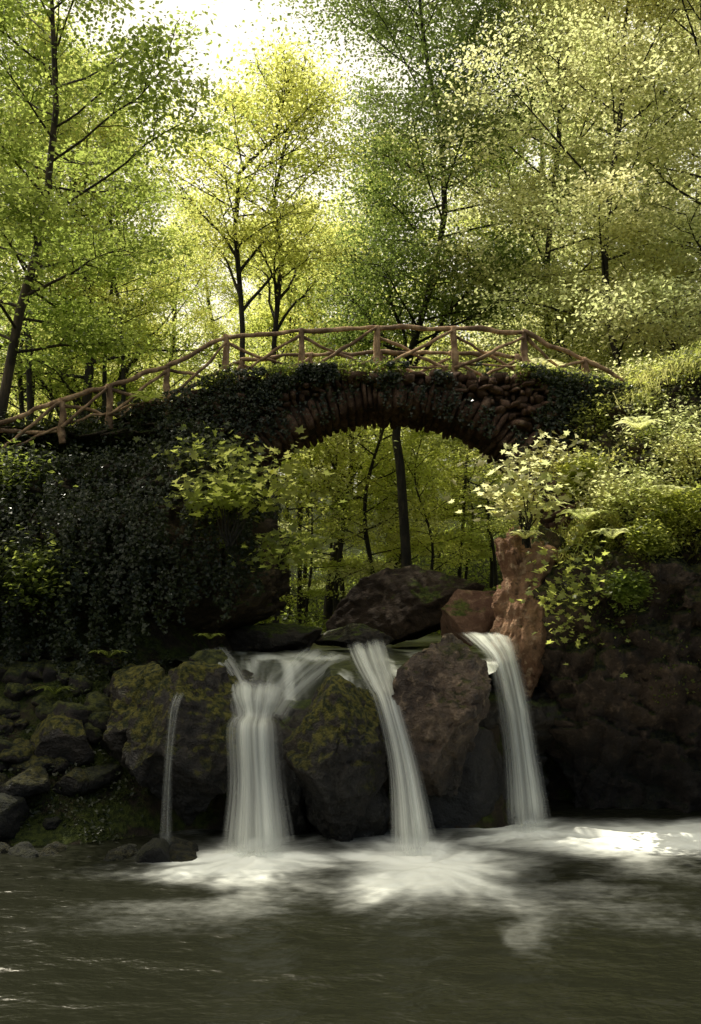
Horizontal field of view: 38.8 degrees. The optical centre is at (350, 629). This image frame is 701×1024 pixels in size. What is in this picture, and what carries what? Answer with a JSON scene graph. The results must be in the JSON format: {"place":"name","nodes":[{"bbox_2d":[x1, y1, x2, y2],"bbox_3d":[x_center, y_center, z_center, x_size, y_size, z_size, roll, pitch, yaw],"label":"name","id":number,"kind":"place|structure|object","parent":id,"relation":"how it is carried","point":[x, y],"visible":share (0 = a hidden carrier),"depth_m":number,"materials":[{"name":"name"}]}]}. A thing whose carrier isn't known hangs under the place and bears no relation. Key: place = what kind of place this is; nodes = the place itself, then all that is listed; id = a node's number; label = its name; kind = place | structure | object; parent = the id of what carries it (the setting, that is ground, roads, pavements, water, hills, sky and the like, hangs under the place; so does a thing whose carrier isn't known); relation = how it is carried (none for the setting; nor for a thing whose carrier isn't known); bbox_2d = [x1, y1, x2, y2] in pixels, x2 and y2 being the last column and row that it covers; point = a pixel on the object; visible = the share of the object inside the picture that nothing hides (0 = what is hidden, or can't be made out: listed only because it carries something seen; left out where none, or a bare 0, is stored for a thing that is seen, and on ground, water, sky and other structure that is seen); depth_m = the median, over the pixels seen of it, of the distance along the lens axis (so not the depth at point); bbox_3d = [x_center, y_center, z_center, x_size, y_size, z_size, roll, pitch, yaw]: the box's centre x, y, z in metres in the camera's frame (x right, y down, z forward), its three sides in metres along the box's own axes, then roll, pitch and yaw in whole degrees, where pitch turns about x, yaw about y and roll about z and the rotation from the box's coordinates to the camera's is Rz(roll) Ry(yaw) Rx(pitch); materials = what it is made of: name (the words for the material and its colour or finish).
{"place":"outdoors","nodes":[
{"label":"outdoors","id":0,"kind":"place"},
{"bbox_2d":[218,652,316,845],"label":"waterfall","id":1,"kind":"structure","parent":0,"point":[264,824],"depth_m":11.82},
{"bbox_2d":[0,464,574,845],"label":"ground","id":2,"kind":"structure","parent":0,"point":[221,812],"depth_m":13.33,"materials":[{"name":"plant"}]},
{"bbox_2d":[0,793,31,840],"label":"mossy stone","id":3,"kind":"object","parent":2,"relation":"on","point":[14,810],"visible":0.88,"depth_m":12.08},
{"bbox_2d":[0,738,34,764],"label":"mossy stone","id":4,"kind":"object","parent":2,"relation":"on","point":[21,750],"visible":0.57,"depth_m":12.78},
{"bbox_2d":[0,763,50,797],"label":"mossy stone","id":5,"kind":"object","parent":2,"relation":"on","point":[31,782],"visible":0.86,"depth_m":12.29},
{"bbox_2d":[0,107,83,421],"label":"broadleaf tree","id":6,"kind":"object","parent":2,"relation":"on","point":[32,353],"visible":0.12,"depth_m":24.98,"materials":[{"name":"green plant"}]},
{"bbox_2d":[0,0,115,404],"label":"broadleaf tree","id":7,"kind":"object","parent":2,"relation":"on","point":[18,60],"visible":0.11,"depth_m":24.99,"materials":[{"name":"green plant"}]},
{"bbox_2d":[30,714,94,765],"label":"mossy stone","id":8,"kind":"object","parent":2,"relation":"on","point":[56,736],"visible":0.77,"depth_m":12.85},
{"bbox_2d":[0,97,136,424],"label":"broadleaf tree","id":9,"kind":"object","parent":2,"relation":"on","point":[21,401],"visible":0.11,"depth_m":25.55,"materials":[{"name":"green plant"}]},
{"bbox_2d":[47,701,94,724],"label":"mossy stone","id":10,"kind":"object","parent":2,"relation":"on","point":[80,711],"visible":0.34,"depth_m":13.13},
{"bbox_2d":[52,767,90,796],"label":"mossy stone","id":11,"kind":"object","parent":2,"relation":"on","point":[74,781],"visible":0.81,"depth_m":12.56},
{"bbox_2d":[42,660,109,682],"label":"mossy stone","id":12,"kind":"object","parent":2,"relation":"on","point":[49,674],"visible":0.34,"depth_m":14.11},
{"bbox_2d":[1,1,159,424],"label":"broadleaf tree","id":13,"kind":"object","parent":2,"relation":"on","point":[29,380],"visible":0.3,"depth_m":23.91,"materials":[{"name":"green plant"}]},
{"bbox_2d":[0,285,171,426],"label":"broadleaf tree","id":14,"kind":"object","parent":2,"relation":"on","point":[78,372],"visible":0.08,"depth_m":26.50,"materials":[{"name":"green plant"}]},
{"bbox_2d":[0,621,173,844],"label":"ground cover","id":15,"kind":"object","parent":2,"relation":"on","point":[55,806],"visible":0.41,"depth_m":12.78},
{"bbox_2d":[0,214,195,425],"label":"broadleaf tree","id":16,"kind":"object","parent":2,"relation":"on","point":[50,414],"visible":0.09,"depth_m":26.96,"materials":[{"name":"green plant"}]},
{"bbox_2d":[83,763,122,791],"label":"mossy stone","id":17,"kind":"object","parent":2,"relation":"on","point":[100,776],"visible":0.73,"depth_m":12.72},
{"bbox_2d":[18,233,212,416],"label":"broadleaf tree","id":18,"kind":"object","parent":2,"relation":"on","point":[167,325],"visible":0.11,"depth_m":30.30,"materials":[{"name":"green plant"}]},
{"bbox_2d":[32,116,204,402],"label":"broadleaf tree","id":19,"kind":"object","parent":2,"relation":"on","point":[123,369],"visible":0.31,"depth_m":25.52,"materials":[{"name":"green plant"}]},
{"bbox_2d":[39,115,209,412],"bbox_3d":[-6.309,-7.324,26.283,5.050,12.589,4.617,0,0,-11],"label":"broadleaf tree","id":20,"kind":"object","parent":2,"relation":"on","point":[110,296],"visible":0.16,"depth_m":25.92,"materials":[{"name":"green plant"}]},
{"bbox_2d":[99,661,166,776],"bbox_3d":[-2.728,1.242,13.185,1.270,1.633,1.354,0,0,0],"label":"boulder","id":21,"kind":"object","parent":2,"relation":"on","point":[129,687],"visible":0.35,"depth_m":12.88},
{"bbox_2d":[0,27,282,426],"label":"broadleaf tree","id":22,"kind":"object","parent":2,"relation":"on","point":[87,377],"visible":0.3,"depth_m":25.25,"materials":[{"name":"green plant"}]},
{"bbox_2d":[0,420,291,649],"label":"rock cliff","id":23,"kind":"structure","parent":2,"relation":"on","point":[203,616],"depth_m":15.18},
{"bbox_2d":[0,419,81,509],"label":"bush","id":24,"kind":"object","parent":23,"relation":"on","point":[5,472],"visible":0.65,"depth_m":14.78,"materials":[{"name":"green plant"}]},
{"bbox_2d":[0,512,98,624],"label":"bush","id":25,"kind":"object","parent":23,"relation":"on","point":[31,577],"visible":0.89,"depth_m":13.88,"materials":[{"name":"green plant"}]},
{"bbox_2d":[0,408,290,683],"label":"ivy","id":26,"kind":"object","parent":23,"relation":"attached to","point":[90,524],"visible":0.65,"depth_m":14.34,"materials":[{"name":"plant"}]},
{"bbox_2d":[133,421,276,479],"bbox_3d":[-2.149,-2.709,15.114,2.042,1.059,1.936,0,0,0],"label":"shrub","id":27,"kind":"object","parent":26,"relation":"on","point":[201,450],"visible":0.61,"depth_m":14.96,"materials":[{"name":"green plant"}]},
{"bbox_2d":[217,521,350,572],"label":"shrub","id":28,"kind":"object","parent":26,"relation":"on","point":[280,552],"visible":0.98,"depth_m":14.37,"materials":[{"name":"green plant"}]},
{"bbox_2d":[152,425,351,546],"bbox_3d":[-1.420,-1.972,14.127,2.923,1.588,2.275,0,0,0],"label":"shrub","id":29,"kind":"object","parent":23,"relation":"on","point":[225,498],"visible":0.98,"depth_m":14.02,"materials":[{"name":"green plant"}]},
{"bbox_2d":[0,0,308,420],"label":"broadleaf tree","id":30,"kind":"object","parent":2,"relation":"on","point":[37,235],"visible":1,"depth_m":16.84,"materials":[{"name":"green plant"}]},
{"bbox_2d":[73,218,264,420],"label":"broadleaf tree","id":31,"kind":"object","parent":2,"relation":"on","point":[198,312],"visible":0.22,"depth_m":33.07,"materials":[{"name":"green plant"}]},
{"bbox_2d":[121,661,253,825],"bbox_3d":[-2.039,1.441,12.505,1.707,2.083,1.358,0,0,0],"label":"boulder","id":32,"kind":"object","parent":2,"relation":"on","point":[180,755],"visible":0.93,"depth_m":12.17,"materials":[{"name":"stone"}]},
{"bbox_2d":[131,184,279,395],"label":"broadleaf tree","id":33,"kind":"object","parent":2,"relation":"on","point":[193,209],"visible":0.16,"depth_m":40.95,"materials":[{"name":"green plant"}]},
{"bbox_2d":[113,18,372,363],"bbox_3d":[-2.610,-6.903,22.912,6.226,13.628,5.908,0,0,0],"label":"broadleaf tree","id":34,"kind":"object","parent":2,"relation":"on","point":[279,59],"visible":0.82,"depth_m":22.54,"materials":[{"name":"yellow plant"}]},
{"bbox_2d":[141,49,412,622],"bbox_3d":[-1.526,-6.258,24.129,6.268,14.602,6.746,0,0,0],"label":"broadleaf tree","id":35,"kind":"object","parent":2,"relation":"on","point":[280,275],"visible":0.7,"depth_m":23.38,"materials":[{"name":"green plant"}]},
{"bbox_2d":[178,208,377,530],"bbox_3d":[-2.794,-9.091,40.412,8.868,14.357,9.056,0,0,-29],"label":"broadleaf tree","id":36,"kind":"object","parent":2,"relation":"on","point":[233,296],"visible":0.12,"depth_m":39.28,"materials":[{"name":"green plant"}]},
{"bbox_2d":[216,237,342,624],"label":"broadleaf tree","id":37,"kind":"object","parent":2,"relation":"on","point":[299,587],"visible":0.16,"depth_m":30.09,"materials":[{"name":"green plant"}]},
{"bbox_2d":[201,296,382,554],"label":"broadleaf tree","id":38,"kind":"object","parent":2,"relation":"on","point":[281,314],"visible":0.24,"depth_m":29.11,"materials":[{"name":"green plant"}]},
{"bbox_2d":[0,324,631,533],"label":"stone arch bridge","id":39,"kind":"structure","parent":2,"relation":"on","point":[508,398],"depth_m":16.51,"materials":[{"name":"brown stone"}]},
{"bbox_2d":[91,360,643,516],"bbox_3d":[0.297,-1.811,16.297,9.064,5.158,0.313,0,0,0],"label":"ivy","id":40,"kind":"object","parent":39,"relation":"attached to","point":[316,371],"visible":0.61,"depth_m":16.24,"materials":[{"name":"plant"}]},
{"bbox_2d":[197,356,633,400],"bbox_3d":[1.051,-4.041,16.320,7.158,0.869,0.266,0,0,0],"label":"ground cover","id":41,"kind":"object","parent":39,"relation":"on","point":[341,365],"visible":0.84,"depth_m":16.27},
{"bbox_2d":[548,373,635,446],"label":"bush","id":42,"kind":"object","parent":39,"relation":"on","point":[596,413],"visible":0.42,"depth_m":16.12,"materials":[{"name":"green plant"}]},
{"bbox_2d":[277,432,386,622],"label":"broadleaf tree","id":43,"kind":"object","parent":2,"relation":"on","point":[309,592],"visible":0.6,"depth_m":28.96,"materials":[{"name":"green plant"}]},
{"bbox_2d":[278,428,393,602],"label":"broadleaf tree","id":44,"kind":"object","parent":2,"relation":"on","point":[328,557],"visible":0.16,"depth_m":32.85,"materials":[{"name":"green plant"}]},
{"bbox_2d":[305,785,390,837],"bbox_3d":[-0.078,2.219,12.836,1.178,2.077,1.074,0,0,0],"label":"boulder","id":45,"kind":"object","parent":2,"relation":"on","point":[373,821],"visible":0.13,"depth_m":12.43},
{"bbox_2d":[0,228,700,535],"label":"distant woodland","id":46,"kind":"object","parent":2,"relation":"on","point":[188,345],"visible":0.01,"depth_m":59.69,"materials":[{"name":"green plant"}]},
{"bbox_2d":[240,188,477,623],"bbox_3d":[0.050,-6.918,32.456,10.205,15.033,8.888,0,0,2],"label":"broadleaf tree","id":47,"kind":"object","parent":2,"relation":"on","point":[328,609],"visible":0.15,"depth_m":32.47,"materials":[{"name":"green plant"}]},
{"bbox_2d":[263,319,456,613],"bbox_3d":[-0.431,-4.328,30.415,7.407,10.042,6.318,0,0,2],"label":"broadleaf tree","id":48,"kind":"object","parent":2,"relation":"on","point":[376,565],"visible":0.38,"depth_m":29.30,"materials":[{"name":"green plant"}]},
{"bbox_2d":[270,307,468,586],"bbox_3d":[0.457,-4.367,29.487,7.437,10.083,6.344,0,0,30],"label":"broadleaf tree","id":49,"kind":"object","parent":2,"relation":"on","point":[364,519],"visible":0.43,"depth_m":29.55,"materials":[{"name":"green plant"}]},
{"bbox_2d":[257,121,481,567],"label":"broadleaf tree","id":50,"kind":"object","parent":2,"relation":"on","point":[338,212],"visible":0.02,"depth_m":40.60,"materials":[{"name":"green plant"}]},
{"bbox_2d":[254,516,539,648],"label":"undergrowth","id":51,"kind":"object","parent":2,"relation":"on","point":[319,622],"visible":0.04,"depth_m":35.56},
{"bbox_2d":[343,448,463,584],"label":"broadleaf tree","id":52,"kind":"object","parent":2,"relation":"on","point":[420,554],"visible":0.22,"depth_m":31.12,"materials":[{"name":"green plant"}]},
{"bbox_2d":[317,425,494,583],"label":"broadleaf tree","id":53,"kind":"object","parent":2,"relation":"on","point":[387,510],"visible":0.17,"depth_m":32.27,"materials":[{"name":"green plant"}]},
{"bbox_2d":[251,679,564,804],"bbox_3d":[-0.189,1.996,14.771,6.792,2.721,3.790,0,0,0],"label":"rock ledge","id":54,"kind":"object","parent":2,"relation":"on","point":[542,710],"visible":0.06,"depth_m":13.97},
{"bbox_2d":[351,456,466,578],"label":"broadleaf tree","id":55,"kind":"object","parent":2,"relation":"on","point":[396,556],"visible":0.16,"depth_m":31.98,"materials":[{"name":"green plant"}]},
{"bbox_2d":[340,427,514,590],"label":"broadleaf tree","id":56,"kind":"object","parent":2,"relation":"on","point":[414,478],"visible":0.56,"depth_m":28.78,"materials":[{"name":"green plant"}]},
{"bbox_2d":[409,345,526,576],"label":"broadleaf tree","id":57,"kind":"object","parent":2,"relation":"on","point":[459,572],"visible":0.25,"depth_m":32.91,"materials":[{"name":"green plant"}]},
{"bbox_2d":[239,0,699,566],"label":"broadleaf tree","id":58,"kind":"object","parent":2,"relation":"on","point":[379,272],"visible":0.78,"depth_m":26.04,"materials":[{"name":"green plant"}]},
{"bbox_2d":[417,441,535,589],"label":"broadleaf tree","id":59,"kind":"object","parent":2,"relation":"on","point":[479,545],"visible":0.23,"depth_m":32.12,"materials":[{"name":"green plant"}]},
{"bbox_2d":[425,431,534,578],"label":"broadleaf tree","id":60,"kind":"object","parent":2,"relation":"on","point":[472,522],"visible":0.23,"depth_m":33.54,"materials":[{"name":"green plant"}]},
{"bbox_2d":[421,345,540,588],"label":"broadleaf tree","id":61,"kind":"object","parent":2,"relation":"on","point":[491,585],"visible":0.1,"depth_m":33.71,"materials":[{"name":"green plant"}]},
{"bbox_2d":[393,124,588,567],"bbox_3d":[6.744,-10.517,38.494,10.144,17.157,11.647,0,0,30],"label":"broadleaf tree","id":62,"kind":"object","parent":2,"relation":"on","point":[444,338],"visible":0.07,"depth_m":36.94,"materials":[{"name":"green plant"}]},
{"bbox_2d":[346,0,700,485],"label":"broadleaf tree","id":63,"kind":"object","parent":2,"relation":"on","point":[463,370],"visible":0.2,"depth_m":24.82,"materials":[{"name":"green plant"}]},
{"bbox_2d":[400,0,700,385],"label":"broadleaf tree","id":64,"kind":"object","parent":2,"relation":"on","point":[684,262],"visible":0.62,"depth_m":21.48,"materials":[{"name":"green plant"}]},
{"bbox_2d":[475,298,630,484],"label":"broadleaf tree","id":65,"kind":"object","parent":2,"relation":"on","point":[577,349],"visible":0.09,"depth_m":24.88,"materials":[{"name":"green plant"}]},
{"bbox_2d":[483,291,632,526],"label":"broadleaf tree","id":66,"kind":"object","parent":2,"relation":"on","point":[546,353],"visible":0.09,"depth_m":25.01,"materials":[{"name":"green plant"}]},
{"bbox_2d":[425,22,700,370],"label":"broadleaf tree","id":67,"kind":"object","parent":2,"relation":"on","point":[497,326],"visible":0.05,"depth_m":35.15,"materials":[{"name":"green plant"}]},
{"bbox_2d":[426,0,700,367],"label":"broadleaf tree","id":68,"kind":"object","parent":2,"relation":"on","point":[572,254],"visible":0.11,"depth_m":28.19,"materials":[{"name":"green plant"}]},
{"bbox_2d":[446,39,700,359],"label":"broadleaf tree","id":69,"kind":"object","parent":2,"relation":"on","point":[627,118],"visible":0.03,"depth_m":41.16,"materials":[{"name":"green plant"}]},
{"bbox_2d":[489,347,700,812],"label":"rock cliff","id":70,"kind":"structure","parent":2,"relation":"on","point":[619,742],"depth_m":14.08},
{"bbox_2d":[443,443,605,547],"bbox_3d":[2.358,-1.799,13.643,2.144,1.330,1.924,0,0,-41],"label":"shrub","id":71,"kind":"object","parent":70,"relation":"on","point":[514,494],"visible":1,"depth_m":13.62,"materials":[{"name":"green plant"}]},
{"bbox_2d":[463,429,599,494],"bbox_3d":[2.753,-2.492,14.943,1.854,1.001,1.732,0,0,29],"label":"shrub","id":72,"kind":"object","parent":70,"relation":"on","point":[548,468],"visible":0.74,"depth_m":14.75,"materials":[{"name":"green plant"}]},
{"bbox_2d":[537,525,583,690],"bbox_3d":[2.996,-0.239,14.479,1.049,2.577,1.207,0,0,0],"label":"rock pillar","id":73,"kind":"object","parent":70,"relation":"on","point":[554,539],"visible":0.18,"depth_m":14.11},
{"bbox_2d":[498,523,643,677],"bbox_3d":[2.714,-0.407,13.172,1.645,2.065,1.848,0,0,-34],"label":"shrub","id":74,"kind":"object","parent":70,"relation":"attached to","point":[553,590],"visible":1,"depth_m":13.07,"materials":[{"name":"green plant"}]},
{"bbox_2d":[545,434,621,507],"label":"bush","id":75,"kind":"object","parent":70,"relation":"on","point":[586,464],"visible":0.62,"depth_m":14.64,"materials":[{"name":"green plant"}]},
{"bbox_2d":[567,554,620,612],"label":"boulder","id":76,"kind":"object","parent":70,"relation":"on","point":[603,603],"visible":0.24,"depth_m":13.87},
{"bbox_2d":[493,335,700,587],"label":"ground cover","id":77,"kind":"object","parent":70,"relation":"on","point":[633,380],"visible":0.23,"depth_m":15.78,"materials":[{"name":"green plant"}]},
{"bbox_2d":[561,443,691,543],"bbox_3d":[3.881,-1.879,13.986,1.740,1.489,1.450,0,0,16],"label":"bush","id":78,"kind":"object","parent":70,"relation":"on","point":[620,499],"visible":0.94,"depth_m":13.89,"materials":[{"name":"green plant"}]},
{"bbox_2d":[564,343,700,705],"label":"ground cover","id":79,"kind":"object","parent":70,"relation":"on","point":[607,610],"visible":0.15,"depth_m":14.04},
{"bbox_2d":[602,376,700,458],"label":"bush","id":80,"kind":"object","parent":70,"relation":"on","point":[668,423],"visible":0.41,"depth_m":15.49,"materials":[{"name":"green plant"}]},
{"bbox_2d":[605,545,700,604],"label":"boulder","id":81,"kind":"object","parent":70,"relation":"on","point":[671,575],"visible":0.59,"depth_m":13.53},
{"bbox_2d":[598,563,659,615],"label":"bush","id":82,"kind":"object","parent":81,"relation":"on","point":[628,590],"visible":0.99,"depth_m":13.21,"materials":[{"name":"green plant"}]},
{"bbox_2d":[622,512,689,564],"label":"bush","id":83,"kind":"object","parent":81,"relation":"on","point":[655,539],"visible":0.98,"depth_m":13.41,"materials":[{"name":"green plant"}]},
{"bbox_2d":[631,396,700,497],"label":"bush","id":84,"kind":"object","parent":70,"relation":"on","point":[693,462],"visible":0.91,"depth_m":14.28,"materials":[{"name":"green plant"}]},
{"bbox_2d":[645,468,700,550],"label":"bush","id":85,"kind":"object","parent":70,"relation":"on","point":[683,519],"visible":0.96,"depth_m":13.63,"materials":[{"name":"green plant"}]},
{"bbox_2d":[669,563,700,625],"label":"boulder","id":86,"kind":"object","parent":70,"relation":"on","point":[691,595],"visible":0.66,"depth_m":13.55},
{"bbox_2d":[497,0,700,369],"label":"broadleaf tree","id":87,"kind":"object","parent":2,"relation":"on","point":[653,229],"visible":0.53,"depth_m":21.02,"materials":[{"name":"green plant"}]},
{"bbox_2d":[530,341,700,572],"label":"grass","id":88,"kind":"structure","parent":2,"relation":"on","point":[638,383],"depth_m":15.66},
{"bbox_2d":[541,234,700,367],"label":"broadleaf tree","id":89,"kind":"object","parent":2,"relation":"on","point":[628,257],"visible":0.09,"depth_m":23.45,"materials":[{"name":"green plant"}]},
{"bbox_2d":[543,0,700,355],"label":"broadleaf tree","id":90,"kind":"object","parent":2,"relation":"on","point":[696,12],"visible":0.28,"depth_m":21.83,"materials":[{"name":"green plant"}]},
{"bbox_2d":[168,626,497,720],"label":"stream water","id":91,"kind":"structure","parent":0,"point":[272,669],"depth_m":13.90,"materials":[{"name":"grey liquid"}]},
{"bbox_2d":[189,649,235,674],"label":"boulder","id":92,"kind":"object","parent":91,"relation":"in","point":[212,656],"visible":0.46,"depth_m":13.46,"materials":[{"name":"stone"}]},
{"bbox_2d":[225,623,322,651],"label":"boulder","id":93,"kind":"object","parent":91,"relation":"in","point":[269,637],"visible":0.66,"depth_m":16.59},
{"bbox_2d":[314,623,393,649],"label":"boulder","id":94,"kind":"object","parent":91,"relation":"on","point":[354,636],"visible":0.91,"depth_m":16.51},
{"bbox_2d":[326,564,484,644],"bbox_3d":[0.989,-0.456,18.453,2.900,1.506,1.697,0,0,0],"label":"boulder","id":95,"kind":"object","parent":91,"relation":"on","point":[403,604],"visible":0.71,"depth_m":17.97,"materials":[{"name":"stone"}]},
{"bbox_2d":[384,633,490,797],"bbox_3d":[1.091,1.103,12.805,1.359,2.126,1.435,0,0,0],"label":"boulder","id":96,"kind":"object","parent":91,"relation":"in","point":[442,690],"visible":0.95,"depth_m":12.30,"materials":[{"name":"stone"}]},
{"bbox_2d":[490,525,564,700],"bbox_3d":[2.534,-0.222,14.412,1.044,2.594,1.205,0,0,30],"label":"rock pillar","id":97,"kind":"object","parent":91,"relation":"in","point":[517,623],"visible":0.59,"depth_m":14.03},
{"bbox_2d":[440,589,495,645],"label":"boulder","id":98,"kind":"object","parent":97,"relation":"attached to","point":[465,613],"visible":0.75,"depth_m":14.80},
{"bbox_2d":[0,800,700,1023],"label":"pool water","id":99,"kind":"structure","parent":0,"point":[559,912],"depth_m":8.67,"materials":[{"name":"black liquid"}]},
{"bbox_2d":[135,837,178,862],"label":"mossy stone","id":100,"kind":"object","parent":99,"relation":"in","point":[155,850],"visible":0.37,"depth_m":11.11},
{"bbox_2d":[234,716,307,835],"bbox_3d":[-1.041,2.008,12.659,0.997,1.820,0.695,0,0,0],"label":"boulder","id":101,"kind":"object","parent":99,"relation":"in","point":[288,807],"visible":0.4,"depth_m":12.49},
{"bbox_2d":[282,674,389,841],"bbox_3d":[-0.101,1.633,12.442,1.169,2.158,1.490,0,0,38],"label":"boulder","id":102,"kind":"object","parent":99,"relation":"in","point":[336,748],"visible":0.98,"depth_m":12.01,"materials":[{"name":"stone"}]},
{"bbox_2d":[402,727,514,828],"bbox_3d":[1.422,2.236,13.359,1.597,1.976,0.819,0,0,0],"label":"boulder","id":103,"kind":"object","parent":99,"relation":"in","point":[484,784],"visible":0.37,"depth_m":13.08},
{"bbox_2d":[0,0,700,492],"label":"sky","id":104,"kind":"structure","parent":0,"point":[230,13],"materials":[{"name":"white"}]},
{"bbox_2d":[351,645,422,840],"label":"waterfall","id":105,"kind":"structure","parent":0,"point":[414,804],"depth_m":12.07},
{"bbox_2d":[467,633,538,817],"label":"waterfall","id":106,"kind":"structure","parent":0,"point":[531,789],"depth_m":13.14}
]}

